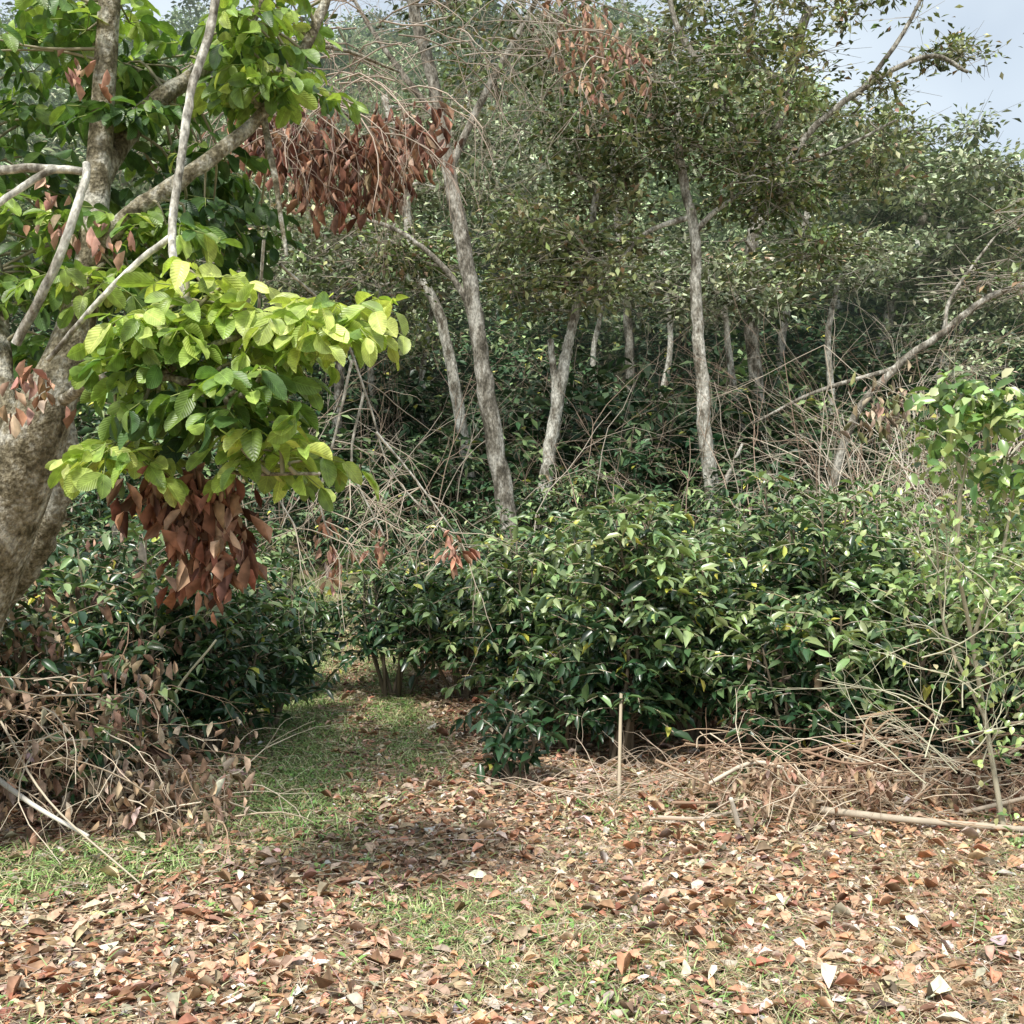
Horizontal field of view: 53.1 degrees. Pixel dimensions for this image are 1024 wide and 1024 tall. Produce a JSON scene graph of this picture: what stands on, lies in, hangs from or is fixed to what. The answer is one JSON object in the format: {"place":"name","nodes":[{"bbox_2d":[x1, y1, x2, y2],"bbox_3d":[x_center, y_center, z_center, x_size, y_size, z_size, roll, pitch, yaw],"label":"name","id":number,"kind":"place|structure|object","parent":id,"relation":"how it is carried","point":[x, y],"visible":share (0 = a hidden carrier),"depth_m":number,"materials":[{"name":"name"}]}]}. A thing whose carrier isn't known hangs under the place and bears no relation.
{"place":"outdoors","nodes":[
{"label":"outdoors","id":0,"kind":"place"},
{"bbox_2d":[0,112,1023,1023],"bbox_3d":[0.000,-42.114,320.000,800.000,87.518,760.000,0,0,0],"label":"ground","id":1,"kind":"structure","parent":0,"point":[228,990],"depth_m":4.60,"materials":[{"name":"brown soil"}]},
{"bbox_2d":[6,574,59,683],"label":"coffee bush","id":2,"kind":"object","parent":1,"relation":"on","point":[23,613],"visible":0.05,"depth_m":5.96,"materials":[{"name":"green plant"}]},
{"bbox_2d":[0,570,117,807],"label":"coffee bush","id":3,"kind":"object","parent":1,"relation":"on","point":[28,626],"visible":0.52,"depth_m":5.42,"materials":[{"name":"green plant"}]},
{"bbox_2d":[22,496,192,708],"bbox_3d":[-3.312,0.592,7.879,1.462,1.855,1.609,0,0,30],"label":"coffee bush","id":4,"kind":"object","parent":1,"relation":"on","point":[99,549],"visible":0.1,"depth_m":7.82,"materials":[{"name":"green plant"}]},
{"bbox_2d":[30,665,204,806],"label":"coffee bush","id":5,"kind":"object","parent":1,"relation":"on","point":[119,719],"visible":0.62,"depth_m":5.41,"materials":[{"name":"green plant"}]},
{"bbox_2d":[14,522,244,759],"bbox_3d":[-2.471,0.839,6.557,1.506,1.564,1.241,0,0,24],"label":"coffee bush","id":6,"kind":"object","parent":1,"relation":"on","point":[92,647],"visible":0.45,"depth_m":6.40,"materials":[{"name":"green plant"}]},
{"bbox_2d":[0,618,353,885],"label":"dead branch heap","id":7,"kind":"object","parent":1,"relation":"on","point":[171,790],"visible":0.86,"depth_m":5.10,"materials":[{"name":"brown wood"}]},
{"bbox_2d":[137,515,281,641],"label":"coffee bush","id":8,"kind":"object","parent":1,"relation":"on","point":[162,545],"visible":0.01,"depth_m":9.97,"materials":[{"name":"green plant"}]},
{"bbox_2d":[117,563,314,754],"bbox_3d":[-1.961,0.955,6.727,1.309,1.295,1.150,0,0,0],"label":"coffee bush","id":9,"kind":"object","parent":1,"relation":"on","point":[229,661],"visible":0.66,"depth_m":6.63,"materials":[{"name":"green plant"}]},
{"bbox_2d":[211,549,340,727],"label":"coffee bush","id":10,"kind":"object","parent":1,"relation":"on","point":[287,679],"visible":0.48,"depth_m":7.42,"materials":[{"name":"green plant"}]},
{"bbox_2d":[218,545,348,685],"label":"coffee bush","id":11,"kind":"object","parent":1,"relation":"on","point":[277,558],"visible":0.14,"depth_m":8.45,"materials":[{"name":"green plant"}]},
{"bbox_2d":[0,0,576,688],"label":"broadleaf shade tree","id":12,"kind":"object","parent":1,"relation":"on","point":[154,344],"visible":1,"depth_m":4.41,"materials":[{"name":"green plant"}]},
{"bbox_2d":[154,125,490,446],"bbox_3d":[-3.935,-3.058,19.329,7.069,7.927,5.129,0,0,0],"label":"shade tree","id":13,"kind":"object","parent":1,"relation":"on","point":[338,387],"visible":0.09,"depth_m":19.37,"materials":[{"name":"green plant"}]},
{"bbox_2d":[291,216,456,464],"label":"slender tree","id":14,"kind":"object","parent":1,"relation":"on","point":[371,370],"visible":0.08,"depth_m":19.95,"materials":[{"name":"green plant"}]},
{"bbox_2d":[306,528,481,698],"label":"coffee bush","id":15,"kind":"object","parent":1,"relation":"on","point":[369,629],"visible":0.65,"depth_m":8.38,"materials":[{"name":"green plant"}]},
{"bbox_2d":[237,79,581,523],"bbox_3d":[-1.796,-3.665,17.477,6.279,8.006,5.106,0,0,0],"label":"shade tree","id":16,"kind":"object","parent":1,"relation":"on","point":[447,345],"visible":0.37,"depth_m":16.95,"materials":[{"name":"green plant"}]},
{"bbox_2d":[342,234,518,457],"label":"slender tree","id":17,"kind":"object","parent":1,"relation":"on","point":[445,287],"visible":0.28,"depth_m":20.98,"materials":[{"name":"green plant"}]},
{"bbox_2d":[393,516,503,666],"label":"coffee bush","id":18,"kind":"object","parent":1,"relation":"on","point":[411,564],"visible":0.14,"depth_m":9.50,"materials":[{"name":"green plant"}]},
{"bbox_2d":[365,557,537,699],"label":"coffee bush","id":19,"kind":"object","parent":1,"relation":"on","point":[446,641],"visible":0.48,"depth_m":8.10,"materials":[{"name":"green plant"}]},
{"bbox_2d":[273,0,639,563],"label":"shade tree","id":20,"kind":"object","parent":1,"relation":"on","point":[469,292],"visible":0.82,"depth_m":13.98,"materials":[{"name":"green plant"}]},
{"bbox_2d":[335,0,705,216],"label":"hanging dead branches","id":21,"kind":"object","parent":20,"relation":"attached to","point":[599,30],"visible":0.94,"depth_m":11.84,"materials":[{"name":"brown plant"}]},
{"bbox_2d":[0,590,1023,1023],"bbox_3d":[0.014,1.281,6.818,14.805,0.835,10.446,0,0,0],"label":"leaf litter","id":22,"kind":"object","parent":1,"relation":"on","point":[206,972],"visible":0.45,"depth_m":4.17,"materials":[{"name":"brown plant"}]},
{"bbox_2d":[0,582,1023,1023],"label":"grass","id":23,"kind":"structure","parent":1,"relation":"on","point":[130,868],"depth_m":4.64,"materials":[{"name":"green plant"}]},
{"bbox_2d":[0,0,1023,370],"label":"hillside forest","id":24,"kind":"object","parent":1,"relation":"on","point":[58,96],"visible":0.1,"depth_m":44.49,"materials":[{"name":"green plant"}]},
{"bbox_2d":[2,227,1023,633],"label":"hillside coffee grove","id":25,"kind":"object","parent":1,"relation":"on","point":[800,341],"visible":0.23,"depth_m":17.90,"materials":[{"name":"green plant"}]},
{"bbox_2d":[469,696,568,781],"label":"coffee bush","id":26,"kind":"object","parent":1,"relation":"on","point":[505,739],"visible":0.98,"depth_m":6.03,"materials":[{"name":"green plant"}]},
{"bbox_2d":[440,512,607,734],"bbox_3d":[0.134,0.776,7.277,1.296,1.557,1.439,0,0,0],"label":"coffee bush","id":27,"kind":"object","parent":1,"relation":"on","point":[524,620],"visible":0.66,"depth_m":7.16,"materials":[{"name":"green plant"}]},
{"bbox_2d":[29,828,1023,1023],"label":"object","id":28,"kind":"structure","parent":1,"relation":"on","point":[843,968],"depth_m":3.79,"materials":[{"name":"brown plant"}]},
{"bbox_2d":[507,622,614,751],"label":"coffee bush","id":29,"kind":"object","parent":1,"relation":"on","point":[562,696],"visible":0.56,"depth_m":6.61,"materials":[{"name":"green plant"}]},
{"bbox_2d":[439,146,689,528],"bbox_3d":[0.826,-2.581,16.025,3.834,6.193,3.696,0,0,22],"label":"shade tree","id":30,"kind":"object","parent":1,"relation":"on","point":[578,287],"visible":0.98,"depth_m":15.86,"materials":[{"name":"green plant"}]},
{"bbox_2d":[392,0,742,407],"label":"shade tree","id":31,"kind":"object","parent":1,"relation":"on","point":[629,325],"visible":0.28,"depth_m":24.96,"materials":[{"name":"green plant"}]},
{"bbox_2d":[512,508,653,657],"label":"coffee bush","id":32,"kind":"object","parent":1,"relation":"on","point":[576,520],"visible":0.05,"depth_m":8.77,"materials":[{"name":"green plant"}]},
{"bbox_2d":[211,210,1023,588],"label":"dry vines","id":33,"kind":"object","parent":1,"relation":"on","point":[901,462],"visible":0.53,"depth_m":12.56,"materials":[{"name":"brown plant"}]},
{"bbox_2d":[559,577,677,686],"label":"coffee bush","id":34,"kind":"object","parent":1,"relation":"on","point":[592,657],"depth_m":7.68,"materials":[{"name":"green plant"}]},
{"bbox_2d":[528,240,710,428],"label":"slender tree","id":35,"kind":"object","parent":1,"relation":"on","point":[595,338],"visible":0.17,"depth_m":22.95,"materials":[{"name":"green plant"}]},
{"bbox_2d":[533,484,713,764],"bbox_3d":[0.730,0.703,6.466,1.016,1.773,1.069,0,0,30],"label":"coffee bush","id":36,"kind":"object","parent":1,"relation":"on","point":[625,549],"visible":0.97,"depth_m":6.27,"materials":[{"name":"green plant"}]},
{"bbox_2d":[569,201,742,447],"bbox_3d":[3.054,-3.423,21.972,4.053,6.162,4.075,0,0,0],"label":"slender tree","id":37,"kind":"object","parent":1,"relation":"on","point":[663,275],"visible":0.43,"depth_m":21.86,"materials":[{"name":"green plant"}]},
{"bbox_2d":[588,523,785,744],"bbox_3d":[1.138,0.819,6.789,1.263,1.491,1.206,0,0,41],"label":"coffee bush","id":38,"kind":"object","parent":1,"relation":"on","point":[691,695],"visible":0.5,"depth_m":6.55,"materials":[{"name":"green plant"}]},
{"bbox_2d":[490,10,926,539],"bbox_3d":[2.872,-3.278,15.431,6.444,7.861,4.554,0,0,0],"label":"shade tree","id":39,"kind":"object","parent":1,"relation":"on","point":[613,135],"visible":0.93,"depth_m":15.32,"materials":[{"name":"green plant"}]},
{"bbox_2d":[656,555,771,704],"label":"coffee bush","id":40,"kind":"object","parent":1,"relation":"on","point":[724,582],"visible":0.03,"depth_m":7.83,"materials":[{"name":"green plant"}]},
{"bbox_2d":[621,235,821,477],"bbox_3d":[4.109,-2.635,18.836,3.243,5.279,3.580,0,0,32],"label":"slender tree","id":41,"kind":"object","parent":1,"relation":"on","point":[759,301],"visible":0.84,"depth_m":18.63,"materials":[{"name":"green plant"}]},
{"bbox_2d":[430,676,1023,857],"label":"brush pile","id":42,"kind":"object","parent":1,"relation":"on","point":[790,776],"visible":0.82,"depth_m":5.49,"materials":[{"name":"brown plant"}]},
{"bbox_2d":[674,494,803,675],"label":"coffee bush","id":43,"kind":"object","parent":1,"relation":"on","point":[728,515],"visible":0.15,"depth_m":8.75,"materials":[{"name":"green plant"}]},
{"bbox_2d":[645,210,910,408],"bbox_3d":[6.220,-3.573,24.636,6.317,7.175,4.907,0,0,21],"label":"shade tree","id":44,"kind":"object","parent":1,"relation":"on","point":[781,344],"visible":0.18,"depth_m":23.94,"materials":[{"name":"green plant"}]},
{"bbox_2d":[697,585,897,779],"bbox_3d":[1.711,1.023,6.170,1.206,1.145,1.087,0,0,35],"label":"coffee bush","id":45,"kind":"object","parent":1,"relation":"on","point":[784,624],"visible":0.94,"depth_m":6.09,"materials":[{"name":"green plant"}]},
{"bbox_2d":[711,469,911,742],"bbox_3d":[2.041,0.652,6.867,1.376,1.886,1.426,0,0,0],"label":"coffee bush","id":46,"kind":"object","parent":1,"relation":"on","point":[809,566],"visible":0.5,"depth_m":6.68,"materials":[{"name":"green plant"}]},
{"bbox_2d":[610,0,1023,463],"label":"shade tree","id":47,"kind":"object","parent":1,"relation":"on","point":[796,38],"visible":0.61,"depth_m":19.76,"materials":[{"name":"green plant"}]},
{"bbox_2d":[739,212,925,443],"bbox_3d":[6.644,-3.071,21.094,3.624,6.165,3.500,0,0,23],"label":"slender tree","id":48,"kind":"object","parent":1,"relation":"on","point":[836,286],"visible":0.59,"depth_m":20.88,"materials":[{"name":"green plant"}]},
{"bbox_2d":[807,483,956,655],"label":"coffee bush","id":49,"kind":"object","parent":1,"relation":"on","point":[881,505],"visible":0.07,"depth_m":8.55,"materials":[{"name":"green plant"}]},
{"bbox_2d":[802,513,967,712],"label":"coffee bush","id":50,"kind":"object","parent":1,"relation":"on","point":[903,569],"visible":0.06,"depth_m":7.31,"materials":[{"name":"green plant"}]},
{"bbox_2d":[751,175,1023,521],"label":"leaning tree","id":51,"kind":"object","parent":1,"relation":"on","point":[932,340],"visible":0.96,"depth_m":12.98,"materials":[{"name":"grey plant"}]},
{"bbox_2d":[759,315,1023,845],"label":"coffee sapling","id":52,"kind":"object","parent":1,"relation":"on","point":[968,420],"visible":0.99,"depth_m":4.99,"materials":[{"name":"green plant"}]},
{"bbox_2d":[766,78,1023,380],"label":"shade tree","id":53,"kind":"object","parent":1,"relation":"on","point":[944,247],"visible":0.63,"depth_m":27.09,"materials":[{"name":"green plant"}]},
{"bbox_2d":[836,558,1023,775],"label":"coffee bush","id":54,"kind":"object","parent":1,"relation":"on","point":[896,638],"visible":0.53,"depth_m":6.10,"materials":[{"name":"green plant"}]},
{"bbox_2d":[851,298,1023,427],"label":"slender tree","id":55,"kind":"object","parent":1,"relation":"on","point":[914,330],"visible":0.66,"depth_m":21.93,"materials":[{"name":"green plant"}]},
{"bbox_2d":[905,506,1023,746],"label":"coffee bush","id":56,"kind":"object","parent":1,"relation":"on","point":[1016,517],"visible":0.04,"depth_m":6.74,"materials":[{"name":"green plant"}]},
{"bbox_2d":[929,590,1023,788],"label":"coffee bush","id":57,"kind":"object","parent":1,"relation":"on","point":[1018,689],"visible":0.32,"depth_m":5.92,"materials":[{"name":"green plant"}]},
{"bbox_2d":[933,490,1023,584],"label":"coffee bush","id":58,"kind":"object","parent":1,"relation":"on","point":[1002,514],"visible":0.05,"depth_m":8.58,"materials":[{"name":"green plant"}]},
{"bbox_2d":[0,0,1023,179],"label":"sky","id":59,"kind":"structure","parent":0,"point":[1003,20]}
]}

